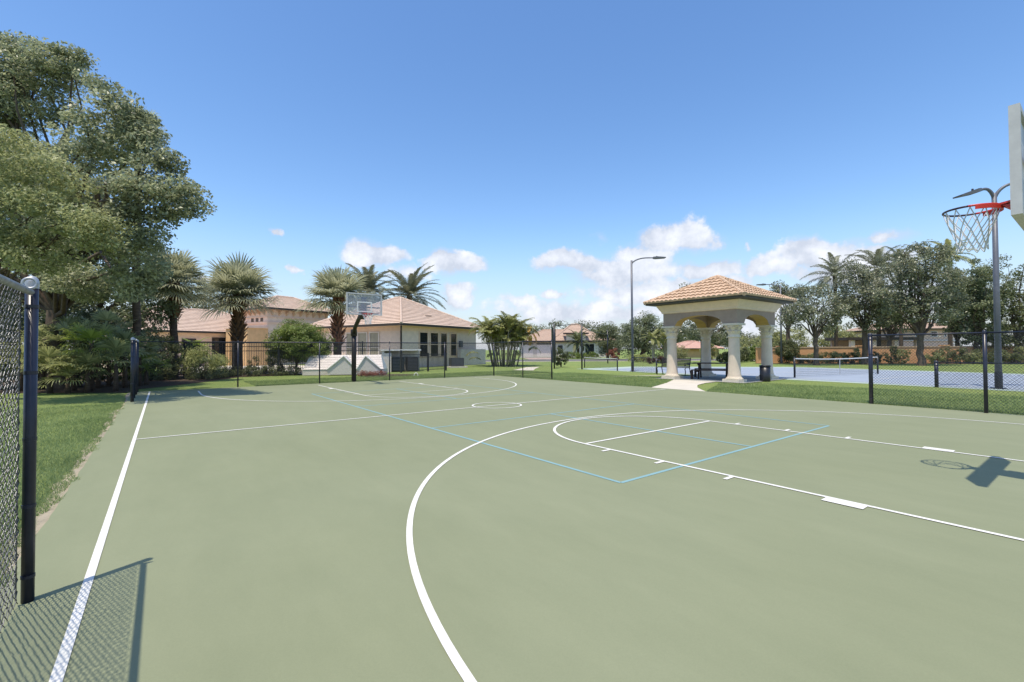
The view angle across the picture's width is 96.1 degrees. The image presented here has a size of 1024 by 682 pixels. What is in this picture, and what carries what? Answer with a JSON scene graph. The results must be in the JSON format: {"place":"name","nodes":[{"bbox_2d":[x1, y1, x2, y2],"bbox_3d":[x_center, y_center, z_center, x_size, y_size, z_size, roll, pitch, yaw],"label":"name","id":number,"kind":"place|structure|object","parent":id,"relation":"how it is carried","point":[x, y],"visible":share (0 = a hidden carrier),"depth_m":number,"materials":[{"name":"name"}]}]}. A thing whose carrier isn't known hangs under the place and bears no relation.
{"place":"outdoors","nodes":[
{"label":"outdoors","id":0,"kind":"place"},
{"bbox_2d":[181,365,304,373],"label":"pool deck","id":1,"kind":"structure","parent":0,"point":[267,369],"depth_m":40.92,"materials":[{"name":"concrete"}]},
{"bbox_2d":[186,252,287,368],"bbox_3d":[-17.971,-1.943,30.049,5.739,8.231,5.529,1,-1,-37],"label":"cabbage palm","id":2,"kind":"object","parent":1,"relation":"on","point":[236,279],"visible":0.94,"depth_m":29.53,"materials":[{"name":"green plant"}]},
{"bbox_2d":[293,266,379,354],"bbox_3d":[-12.312,-1.712,32.443,6.030,7.765,6.275,1,-1,-37],"label":"cabbage palm","id":3,"kind":"object","parent":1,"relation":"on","point":[335,284],"visible":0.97,"depth_m":31.94,"materials":[{"name":"green plant"}]},
{"bbox_2d":[0,375,1023,681],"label":"basketball court","id":4,"kind":"object","parent":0,"point":[268,551],"visible":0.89,"depth_m":3.57,"materials":[{"name":"green concrete"}]},
{"bbox_2d":[0,274,39,632],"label":"chain link fence","id":5,"kind":"object","parent":4,"relation":"on","point":[29,286],"visible":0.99,"depth_m":2.73,"materials":[{"name":"metal"}]},
{"bbox_2d":[130,337,138,401],"bbox_3d":[-12.521,0.886,15.287,0.097,1.940,4.234,1,-1,-38],"label":"chain link fence","id":6,"kind":"object","parent":4,"relation":"on","point":[134,379],"visible":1,"depth_m":14.73,"materials":[{"name":"black metal"}]},
{"bbox_2d":[140,341,494,390],"bbox_3d":[-7.406,0.977,21.725,15.804,1.940,0.085,0,-1,-36],"label":"chain link fence","id":7,"kind":"object","parent":4,"relation":"on","point":[319,342],"visible":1,"depth_m":20.56,"materials":[{"name":"black metal"}]},
{"bbox_2d":[49,378,1023,681],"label":"white court lines","id":8,"kind":"object","parent":4,"relation":"on","point":[65,650],"visible":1,"depth_m":3.62,"materials":[{"name":"paint"}]},
{"bbox_2d":[313,385,828,482],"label":"blue court lines","id":9,"kind":"object","parent":4,"relation":"on","point":[596,421],"visible":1,"depth_m":7.72,"materials":[{"name":"paint"}]},
{"bbox_2d":[868,330,1023,414],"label":"chain link fence","id":10,"kind":"object","parent":4,"relation":"on","point":[984,333],"visible":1,"depth_m":10.99,"materials":[{"name":"black metal"}]},
{"bbox_2d":[942,103,1023,253],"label":"basketball hoop","id":11,"kind":"object","parent":4,"relation":"on","point":[1014,204],"visible":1,"depth_m":4.44,"materials":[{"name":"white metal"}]},
{"bbox_2d":[0,349,1023,590],"bbox_3d":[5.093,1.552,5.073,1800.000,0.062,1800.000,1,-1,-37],"label":"lawn","id":12,"kind":"structure","parent":0,"point":[44,400],"depth_m":13.20,"materials":[{"name":"plant"}]},
{"bbox_2d":[0,309,68,388],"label":"shrub","id":13,"kind":"object","parent":12,"relation":"on","point":[22,329],"visible":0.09,"depth_m":18.57,"materials":[{"name":"green plant"}]},
{"bbox_2d":[4,342,78,393],"bbox_3d":[-16.799,0.929,16.654,2.049,1.947,2.616,1,-1,-37],"label":"palmetto","id":14,"kind":"object","parent":12,"relation":"on","point":[46,355],"visible":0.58,"depth_m":16.58,"materials":[{"name":"green plant"}]},
{"bbox_2d":[0,392,129,577],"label":"court edging","id":15,"kind":"object","parent":12,"relation":"on","point":[42,519],"visible":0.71,"depth_m":4.72,"materials":[{"name":"concrete"}]},
{"bbox_2d":[0,123,137,294],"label":"broadleaf tree","id":16,"kind":"object","parent":12,"relation":"on","point":[77,223],"visible":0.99,"depth_m":12.93,"materials":[{"name":"green plant"}]},
{"bbox_2d":[38,304,119,385],"bbox_3d":[-18.884,0.197,20.135,2.970,3.639,2.883,1,-1,-37],"label":"shrub","id":17,"kind":"object","parent":12,"relation":"on","point":[86,314],"visible":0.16,"depth_m":20.25,"materials":[{"name":"green plant"}]},
{"bbox_2d":[0,246,188,378],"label":"background tree","id":18,"kind":"object","parent":12,"relation":"on","point":[123,310],"visible":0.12,"depth_m":24.50,"materials":[{"name":"green plant"}]},
{"bbox_2d":[77,320,132,383],"bbox_3d":[-18.279,0.396,20.754,2.540,3.259,2.450,1,-1,-37],"label":"shrub","id":19,"kind":"object","parent":12,"relation":"on","point":[120,377],"visible":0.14,"depth_m":20.53,"materials":[{"name":"green plant"}]},
{"bbox_2d":[0,29,216,388],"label":"live oak","id":20,"kind":"object","parent":12,"relation":"on","point":[59,296],"visible":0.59,"depth_m":15.06,"materials":[{"name":"green plant"}]},
{"bbox_2d":[104,329,164,380],"bbox_3d":[-17.536,0.711,21.467,2.230,2.651,2.112,0,-1,-16],"label":"shrub","id":21,"kind":"object","parent":12,"relation":"on","point":[155,337],"visible":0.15,"depth_m":21.69,"materials":[{"name":"green plant"}]},
{"bbox_2d":[140,335,184,377],"bbox_3d":[-18.325,0.872,24.083,1.912,2.426,2.082,-1,-1,25],"label":"shrub","id":22,"kind":"object","parent":12,"relation":"on","point":[175,349],"visible":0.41,"depth_m":24.22,"materials":[{"name":"green plant"}]},
{"bbox_2d":[152,274,248,313],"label":"background tree","id":23,"kind":"object","parent":12,"relation":"on","point":[197,307],"visible":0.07,"depth_m":57.49,"materials":[{"name":"green plant"}]},
{"bbox_2d":[175,345,230,378],"bbox_3d":[-16.693,1.155,24.885,2.635,1.876,2.571,1,-1,-37],"label":"shrub","id":24,"kind":"object","parent":12,"relation":"on","point":[200,357],"visible":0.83,"depth_m":24.56,"materials":[{"name":"green plant"}]},
{"bbox_2d":[184,367,227,379],"bbox_3d":[-16.147,1.728,24.265,1.963,0.718,2.105,0,-1,11],"label":"shrub","id":25,"kind":"object","parent":12,"relation":"on","point":[207,374],"visible":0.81,"depth_m":24.12,"materials":[{"name":"green plant"}]},
{"bbox_2d":[93,295,485,367],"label":"clubhouse","id":26,"kind":"structure","parent":12,"relation":"on","point":[402,319],"depth_m":44.48,"materials":[{"name":"beige paint"}]},
{"bbox_2d":[212,337,225,364],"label":"wing window","id":27,"kind":"structure","parent":26,"relation":"in","point":[214,339],"depth_m":47.12,"materials":[{"name":"black glass"}]},
{"bbox_2d":[357,332,367,354],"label":"window","id":28,"kind":"structure","parent":26,"relation":"in","point":[361,336],"depth_m":40.31,"materials":[{"name":"white"}]},
{"bbox_2d":[369,332,379,354],"bbox_3d":[-11.841,0.542,39.569,1.200,2.680,0.079,-1,-1,31],"label":"window","id":29,"kind":"structure","parent":26,"relation":"in","point":[373,336],"depth_m":39.58,"materials":[{"name":"white"}]},
{"bbox_2d":[419,331,428,356],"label":"window","id":30,"kind":"structure","parent":26,"relation":"in","point":[423,336],"depth_m":40.32,"materials":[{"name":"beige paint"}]},
{"bbox_2d":[430,332,438,356],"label":"window","id":31,"kind":"structure","parent":26,"relation":"in","point":[434,336],"depth_m":41.54,"materials":[{"name":"beige paint"}]},
{"bbox_2d":[440,332,447,356],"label":"window","id":32,"kind":"structure","parent":26,"relation":"in","point":[443,336],"depth_m":42.63,"materials":[{"name":"beige paint"}]},
{"bbox_2d":[450,333,456,356],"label":"window","id":33,"kind":"structure","parent":26,"relation":"in","point":[453,336],"depth_m":43.90,"materials":[{"name":"glass"}]},
{"bbox_2d":[302,355,387,374],"bbox_3d":[-10.299,1.465,28.564,4.750,1.200,2.050,0,-1,-8],"label":"equipment cover","id":34,"kind":"object","parent":12,"relation":"on","point":[361,360],"visible":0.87,"depth_m":27.82,"materials":[{"name":"white"}]},
{"bbox_2d":[346,292,381,381],"bbox_3d":[-6.972,-0.051,20.585,1.540,3.950,3.435,1,-1,-37],"label":"basketball hoop","id":35,"kind":"object","parent":12,"relation":"on","point":[363,312],"visible":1,"depth_m":19.98,"materials":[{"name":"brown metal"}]},
{"bbox_2d":[343,263,405,308],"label":"date palm","id":36,"kind":"object","parent":12,"relation":"on","point":[371,282],"visible":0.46,"depth_m":53.98,"materials":[{"name":"green plant"}]},
{"bbox_2d":[243,370,553,385],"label":"lawn","id":37,"kind":"structure","parent":12,"relation":"on","point":[331,380],"depth_m":24.33,"materials":[{"name":"green plant"}]},
{"bbox_2d":[379,349,420,371],"bbox_3d":[-7.787,1.359,32.229,2.860,1.560,1.740,0,-1,-22],"label":"equipment enclosure","id":38,"kind":"object","parent":12,"relation":"on","point":[386,357],"visible":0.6,"depth_m":32.36,"materials":[{"name":"white"}]},
{"bbox_2d":[373,262,446,309],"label":"date palm","id":39,"kind":"object","parent":12,"relation":"on","point":[408,288],"visible":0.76,"depth_m":53.28,"materials":[{"name":"green plant"}]},
{"bbox_2d":[400,350,446,372],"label":"iron gate","id":40,"kind":"structure","parent":12,"relation":"on","point":[401,364],"depth_m":31.89,"materials":[{"name":"metal"}]},
{"bbox_2d":[0,363,974,392],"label":"mulch bed","id":41,"kind":"object","parent":12,"relation":"on","point":[104,388],"visible":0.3,"depth_m":21.30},
{"bbox_2d":[0,344,52,391],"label":"palmetto","id":42,"kind":"object","parent":41,"relation":"on","point":[21,373],"visible":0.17,"depth_m":17.32,"materials":[{"name":"green plant"}]},
{"bbox_2d":[0,324,82,389],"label":"palmetto","id":43,"kind":"object","parent":41,"relation":"on","point":[41,333],"visible":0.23,"depth_m":18.24,"materials":[{"name":"green plant"}]},
{"bbox_2d":[22,317,102,390],"bbox_3d":[-16.768,0.491,17.545,2.544,2.854,2.724,-1,-1,19],"label":"palmetto","id":44,"kind":"object","parent":41,"relation":"on","point":[66,327],"visible":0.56,"depth_m":17.50,"materials":[{"name":"green plant"}]},
{"bbox_2d":[38,309,87,345],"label":"palmetto","id":45,"kind":"object","parent":41,"relation":"on","point":[69,320],"visible":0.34,"depth_m":18.87,"materials":[{"name":"green plant"}]},
{"bbox_2d":[38,357,103,393],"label":"palmetto","id":46,"kind":"object","parent":41,"relation":"on","point":[68,371],"visible":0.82,"depth_m":16.50,"materials":[{"name":"green plant"}]},
{"bbox_2d":[38,342,129,392],"bbox_3d":[-15.601,0.946,16.796,2.287,1.906,2.657,-1,-1,24],"label":"palmetto","id":47,"kind":"object","parent":41,"relation":"on","point":[84,357],"visible":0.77,"depth_m":16.78,"materials":[{"name":"green plant"}]},
{"bbox_2d":[57,321,124,391],"bbox_3d":[-15.691,0.583,17.332,2.157,2.652,2.345,1,-1,-37],"label":"palmetto","id":48,"kind":"object","parent":41,"relation":"on","point":[89,335],"visible":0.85,"depth_m":17.04,"materials":[{"name":"green plant"}]},
{"bbox_2d":[56,320,125,387],"bbox_3d":[-16.962,0.495,18.765,2.648,2.891,2.565,-1,-1,43],"label":"palmetto","id":49,"kind":"object","parent":41,"relation":"on","point":[98,379],"visible":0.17,"depth_m":18.72,"materials":[{"name":"green plant"}]},
{"bbox_2d":[78,308,147,385],"bbox_3d":[-17.475,0.249,20.027,2.706,3.435,2.441,1,-1,-37],"label":"palmetto","id":50,"kind":"object","parent":41,"relation":"on","point":[105,315],"visible":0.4,"depth_m":19.89,"materials":[{"name":"green plant"}]},
{"bbox_2d":[77,334,158,391],"bbox_3d":[-14.805,0.800,17.391,2.279,2.211,2.440,0,-1,8],"label":"palmetto","id":51,"kind":"object","parent":41,"relation":"on","point":[116,344],"visible":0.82,"depth_m":17.12,"materials":[{"name":"green plant"}]},
{"bbox_2d":[94,325,161,387],"bbox_3d":[-15.944,0.628,19.131,2.613,2.630,2.984,1,-1,-37],"label":"palmetto","id":52,"kind":"object","parent":41,"relation":"on","point":[127,335],"visible":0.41,"depth_m":18.91,"materials":[{"name":"green plant"}]},
{"bbox_2d":[100,103,170,370],"bbox_3d":[-16.710,-4.284,20.531,2.466,12.523,2.500,0,-1,-7],"label":"cabbage palm","id":53,"kind":"object","parent":41,"relation":"on","point":[136,311],"visible":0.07,"depth_m":20.43,"materials":[{"name":"green plant"}]},
{"bbox_2d":[110,338,161,385],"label":"palmetto","id":54,"kind":"object","parent":41,"relation":"on","point":[140,368],"visible":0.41,"depth_m":19.98,"materials":[{"name":"green plant"}]},
{"bbox_2d":[119,353,174,384],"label":"palmetto","id":55,"kind":"object","parent":41,"relation":"on","point":[146,368],"visible":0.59,"depth_m":20.52,"materials":[{"name":"green plant"}]},
{"bbox_2d":[140,249,222,377],"bbox_3d":[-18.730,-1.563,25.593,4.613,7.296,5.044,1,-1,-37],"label":"cabbage palm","id":56,"kind":"object","parent":41,"relation":"on","point":[183,270],"visible":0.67,"depth_m":25.32,"materials":[{"name":"green plant"}]},
{"bbox_2d":[143,341,379,377],"bbox_3d":[-14.691,1.048,27.475,13.105,2.080,0.080,0,-1,-21],"label":"iron fence","id":57,"kind":"object","parent":41,"relation":"on","point":[278,351],"visible":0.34,"depth_m":27.44,"materials":[{"name":"metal"}]},
{"bbox_2d":[261,318,335,373],"bbox_3d":[-13.439,0.318,28.846,4.091,3.592,4.020,-1,-1,37],"label":"topiary tree","id":58,"kind":"object","parent":41,"relation":"on","point":[288,331],"visible":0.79,"depth_m":28.24,"materials":[{"name":"green plant"}]},
{"bbox_2d":[755,345,1023,362],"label":"perimeter wall","id":59,"kind":"structure","parent":41,"relation":"on","point":[809,350],"depth_m":44.44,"materials":[{"name":"orange paint"}]},
{"bbox_2d":[942,258,1017,359],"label":"broadleaf tree","id":60,"kind":"object","parent":41,"relation":"on","point":[979,306],"visible":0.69,"depth_m":42.29,"materials":[{"name":"green plant"}]},
{"bbox_2d":[987,263,1023,362],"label":"broadleaf tree","id":61,"kind":"object","parent":41,"relation":"on","point":[1016,312],"visible":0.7,"depth_m":41.80,"materials":[{"name":"green plant"}]},
{"bbox_2d":[466,311,539,366],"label":"areca palm","id":62,"kind":"object","parent":12,"relation":"on","point":[508,329],"visible":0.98,"depth_m":40.63,"materials":[{"name":"plant"}]},
{"bbox_2d":[495,340,552,378],"bbox_3d":[0.510,0.966,24.648,0.156,1.990,4.409,1,-1,-42],"label":"chain link fence","id":63,"kind":"object","parent":12,"relation":"on","point":[551,359],"visible":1,"depth_m":24.47,"materials":[{"name":"black metal"}]},
{"bbox_2d":[555,347,568,366],"bbox_3d":[4.095,1.353,38.407,1.361,1.742,1.476,1,-1,-37],"label":"shrub","id":64,"kind":"object","parent":12,"relation":"on","point":[564,355],"visible":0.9,"depth_m":38.28,"materials":[{"name":"green plant"}]},
{"bbox_2d":[564,328,589,354],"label":"palm","id":65,"kind":"object","parent":12,"relation":"on","point":[577,335],"visible":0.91,"depth_m":73.53,"materials":[{"name":"green plant"}]},
{"bbox_2d":[551,323,607,368],"bbox_3d":[6.398,0.513,41.629,2.666,3.450,14.441,-1,-1,19],"label":"tall fence","id":66,"kind":"object","parent":12,"relation":"on","point":[553,334],"visible":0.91,"depth_m":35.58,"materials":[{"name":"grey"}]},
{"bbox_2d":[590,321,619,357],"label":"broadleaf tree","id":67,"kind":"object","parent":12,"relation":"on","point":[611,336],"visible":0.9,"depth_m":65.39,"materials":[{"name":"green plant"}]},
{"bbox_2d":[613,310,666,358],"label":"broadleaf tree","id":68,"kind":"object","parent":12,"relation":"on","point":[641,328],"visible":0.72,"depth_m":59.24,"materials":[{"name":"green plant"}]},
{"bbox_2d":[631,357,656,373],"bbox_3d":[8.307,1.491,29.045,0.085,1.020,2.734,0,-1,-17],"label":"fence","id":69,"kind":"object","parent":12,"relation":"on","point":[633,358],"visible":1,"depth_m":28.89,"materials":[{"name":"black metal"}]},
{"bbox_2d":[640,328,664,362],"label":"slender palm","id":70,"kind":"object","parent":12,"relation":"on","point":[652,337],"visible":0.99,"depth_m":49.87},
{"bbox_2d":[656,357,690,375],"bbox_3d":[9.333,1.463,26.601,0.778,0.997,1.772,1,-1,-43],"label":"park bench","id":71,"kind":"object","parent":12,"relation":"on","point":[684,364],"visible":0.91,"depth_m":26.51,"materials":[{"name":"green metal"}]},
{"bbox_2d":[678,282,743,361],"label":"broadleaf tree","id":72,"kind":"object","parent":12,"relation":"on","point":[690,332],"visible":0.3,"depth_m":45.55,"materials":[{"name":"green plant"}]},
{"bbox_2d":[659,375,780,382],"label":"gazebo floor","id":73,"kind":"structure","parent":12,"relation":"on","point":[720,378],"depth_m":22.54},
{"bbox_2d":[691,362,727,378],"bbox_3d":[9.945,1.476,22.754,1.890,0.811,1.780,-1,-1,28],"label":"bench","id":74,"kind":"object","parent":73,"relation":"on","point":[699,369],"visible":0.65,"depth_m":22.66,"materials":[{"name":"black metal"}]},
{"bbox_2d":[643,275,796,382],"bbox_3d":[10.167,-0.709,22.669,5.175,5.130,5.175,1,-1,-37],"label":"gazebo","id":75,"kind":"object","parent":73,"relation":"on","point":[707,306],"visible":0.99,"depth_m":21.83,"materials":[{"name":"paint"}]},
{"bbox_2d":[759,365,770,380],"bbox_3d":[11.470,1.457,20.860,0.476,0.720,0.473,1,-1,-37],"label":"trash can","id":76,"kind":"object","parent":73,"relation":"on","point":[765,372],"visible":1,"depth_m":20.68,"materials":[{"name":"grey"}]},
{"bbox_2d":[756,328,793,346],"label":"pale tree","id":77,"kind":"object","parent":12,"relation":"on","point":[775,336],"visible":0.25,"depth_m":69.37,"materials":[{"name":"green plant"}]},
{"bbox_2d":[773,339,800,363],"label":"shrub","id":78,"kind":"object","parent":12,"relation":"on","point":[790,352],"visible":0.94,"depth_m":44.14,"materials":[{"name":"green plant"}]},
{"bbox_2d":[769,280,812,342],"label":"broadleaf tree","id":79,"kind":"object","parent":12,"relation":"on","point":[789,291],"visible":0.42,"depth_m":46.81,"materials":[{"name":"green plant"}]},
{"bbox_2d":[779,326,812,346],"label":"pale tree","id":80,"kind":"object","parent":12,"relation":"on","point":[801,337],"visible":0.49,"depth_m":71.20,"materials":[{"name":"green plant"}]},
{"bbox_2d":[775,283,857,364],"bbox_3d":[26.257,-1.476,40.226,5.428,7.218,5.634,1,-1,-37],"label":"broadleaf tree","id":81,"kind":"object","parent":12,"relation":"on","point":[808,312],"visible":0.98,"depth_m":39.84,"materials":[{"name":"green plant"}]},
{"bbox_2d":[811,325,849,346],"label":"pale tree","id":82,"kind":"object","parent":12,"relation":"on","point":[822,342],"visible":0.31,"depth_m":63.22,"materials":[{"name":"green plant"}]},
{"bbox_2d":[801,252,862,346],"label":"queen palm","id":83,"kind":"object","parent":12,"relation":"on","point":[831,268],"visible":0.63,"depth_m":49.85,"materials":[{"name":"green plant"}]},
{"bbox_2d":[829,257,906,364],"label":"broadleaf tree","id":84,"kind":"object","parent":12,"relation":"on","point":[865,323],"visible":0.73,"depth_m":40.65,"materials":[{"name":"green plant"}]},
{"bbox_2d":[825,337,916,346],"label":"covered patio","id":85,"kind":"structure","parent":12,"relation":"on","point":[848,341],"depth_m":57.52,"materials":[{"name":"beige paint"}]},
{"bbox_2d":[843,245,906,345],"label":"queen palm","id":86,"kind":"object","parent":12,"relation":"on","point":[873,261],"visible":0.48,"depth_m":47.78,"materials":[{"name":"green plant"}]},
{"bbox_2d":[857,274,928,345],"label":"broadleaf tree","id":87,"kind":"object","parent":12,"relation":"on","point":[896,325],"visible":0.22,"depth_m":45.79,"materials":[{"name":"green plant"}]},
{"bbox_2d":[881,246,922,345],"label":"queen palm","id":88,"kind":"object","parent":12,"relation":"on","point":[901,337],"visible":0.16,"depth_m":55.92,"materials":[{"name":"green plant"}]},
{"bbox_2d":[846,323,963,345],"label":"neighbour house","id":89,"kind":"structure","parent":12,"relation":"on","point":[936,329],"depth_m":62.01,"materials":[{"name":"beige paint"}]},
{"bbox_2d":[869,239,974,365],"bbox_3d":[33.784,-3.120,38.044,8.392,10.387,4.683,0,-1,6],"label":"broadleaf tree","id":90,"kind":"object","parent":12,"relation":"on","point":[920,306],"visible":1,"depth_m":37.60,"materials":[{"name":"green plant"}]},
{"bbox_2d":[923,238,977,345],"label":"queen palm","id":91,"kind":"object","parent":12,"relation":"on","point":[947,241],"visible":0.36,"depth_m":51.62,"materials":[{"name":"green plant"}]},
{"bbox_2d":[928,284,992,345],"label":"broadleaf tree","id":92,"kind":"object","parent":12,"relation":"on","point":[952,323],"visible":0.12,"depth_m":46.80,"materials":[{"name":"green plant"}]},
{"bbox_2d":[981,253,1018,328],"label":"broadleaf tree","id":93,"kind":"object","parent":12,"relation":"on","point":[1002,259],"visible":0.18,"depth_m":49.46,"materials":[{"name":"green plant"}]},
{"bbox_2d":[0,0,1023,349],"label":"sky","id":94,"kind":"structure","parent":0,"point":[527,152],"materials":[{"name":"blue"}]},
{"bbox_2d":[519,323,616,357],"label":"neighbour house","id":95,"kind":"structure","parent":0,"point":[545,335],"depth_m":81.98,"materials":[{"name":"beige paint"}]},
{"bbox_2d":[537,344,550,356],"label":"garage door","id":96,"kind":"structure","parent":95,"relation":"in","point":[542,350],"depth_m":81.94,"materials":[{"name":"grey"}]},
{"bbox_2d":[486,359,752,360],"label":"street","id":97,"kind":"structure","parent":0,"point":[586,359],"depth_m":62.70,"materials":[{"name":"asphalt"}]},
{"bbox_2d":[653,379,713,390],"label":"gazebo path","id":98,"kind":"structure","parent":0,"point":[683,384],"depth_m":19.06,"materials":[{"name":"concrete"}]},
{"bbox_2d":[677,340,723,357],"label":"neighbour house","id":99,"kind":"structure","parent":0,"point":[693,347],"depth_m":75.98,"materials":[{"name":"pink paint"}]},
{"bbox_2d":[500,372,1023,414],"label":"lawn","id":100,"kind":"structure","parent":0,"point":[835,393],"depth_m":15.18,"materials":[{"name":"green plant"}]},
{"bbox_2d":[584,367,1023,391],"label":"tennis surround","id":101,"kind":"object","parent":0,"point":[819,380],"visible":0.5,"depth_m":25.07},
{"bbox_2d":[584,356,617,370],"bbox_3d":[6.566,1.644,34.530,0.100,0.930,6.075,0,-1,-13],"label":"tennis net","id":102,"kind":"object","parent":101,"relation":"on","point":[600,361],"visible":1,"depth_m":34.18,"materials":[{"name":"fabric"}]},
{"bbox_2d":[631,256,665,370],"bbox_3d":[9.093,-1.845,30.867,2.455,7.750,0.400,0,-1,0],"label":"light pole","id":103,"kind":"object","parent":101,"relation":"on","point":[632,342],"visible":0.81,"depth_m":30.81,"materials":[{"name":"grey"}]},
{"bbox_2d":[605,367,1023,389],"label":"tennis court","id":104,"kind":"object","parent":101,"relation":"on","point":[838,375],"visible":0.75,"depth_m":24.28,"materials":[{"name":"blue paint"}]},
{"bbox_2d":[793,356,878,377],"bbox_3d":[17.616,1.343,24.829,7.255,1.070,0.097,0,-1,-24],"label":"tennis net","id":105,"kind":"object","parent":104,"relation":"on","point":[855,370],"visible":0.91,"depth_m":24.79,"materials":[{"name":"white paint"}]},
{"bbox_2d":[953,183,1009,388],"bbox_3d":[17.654,-2.037,16.542,2.898,7.530,0.637,-1,-1,12],"label":"light pole","id":106,"kind":"object","parent":104,"relation":"on","point":[996,289],"visible":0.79,"depth_m":16.62,"materials":[{"name":"grey"}]},
{"bbox_2d":[934,360,1023,389],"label":"net","id":107,"kind":"object","parent":101,"relation":"on","point":[935,375],"visible":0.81,"depth_m":16.69,"materials":[{"name":"black metal"}]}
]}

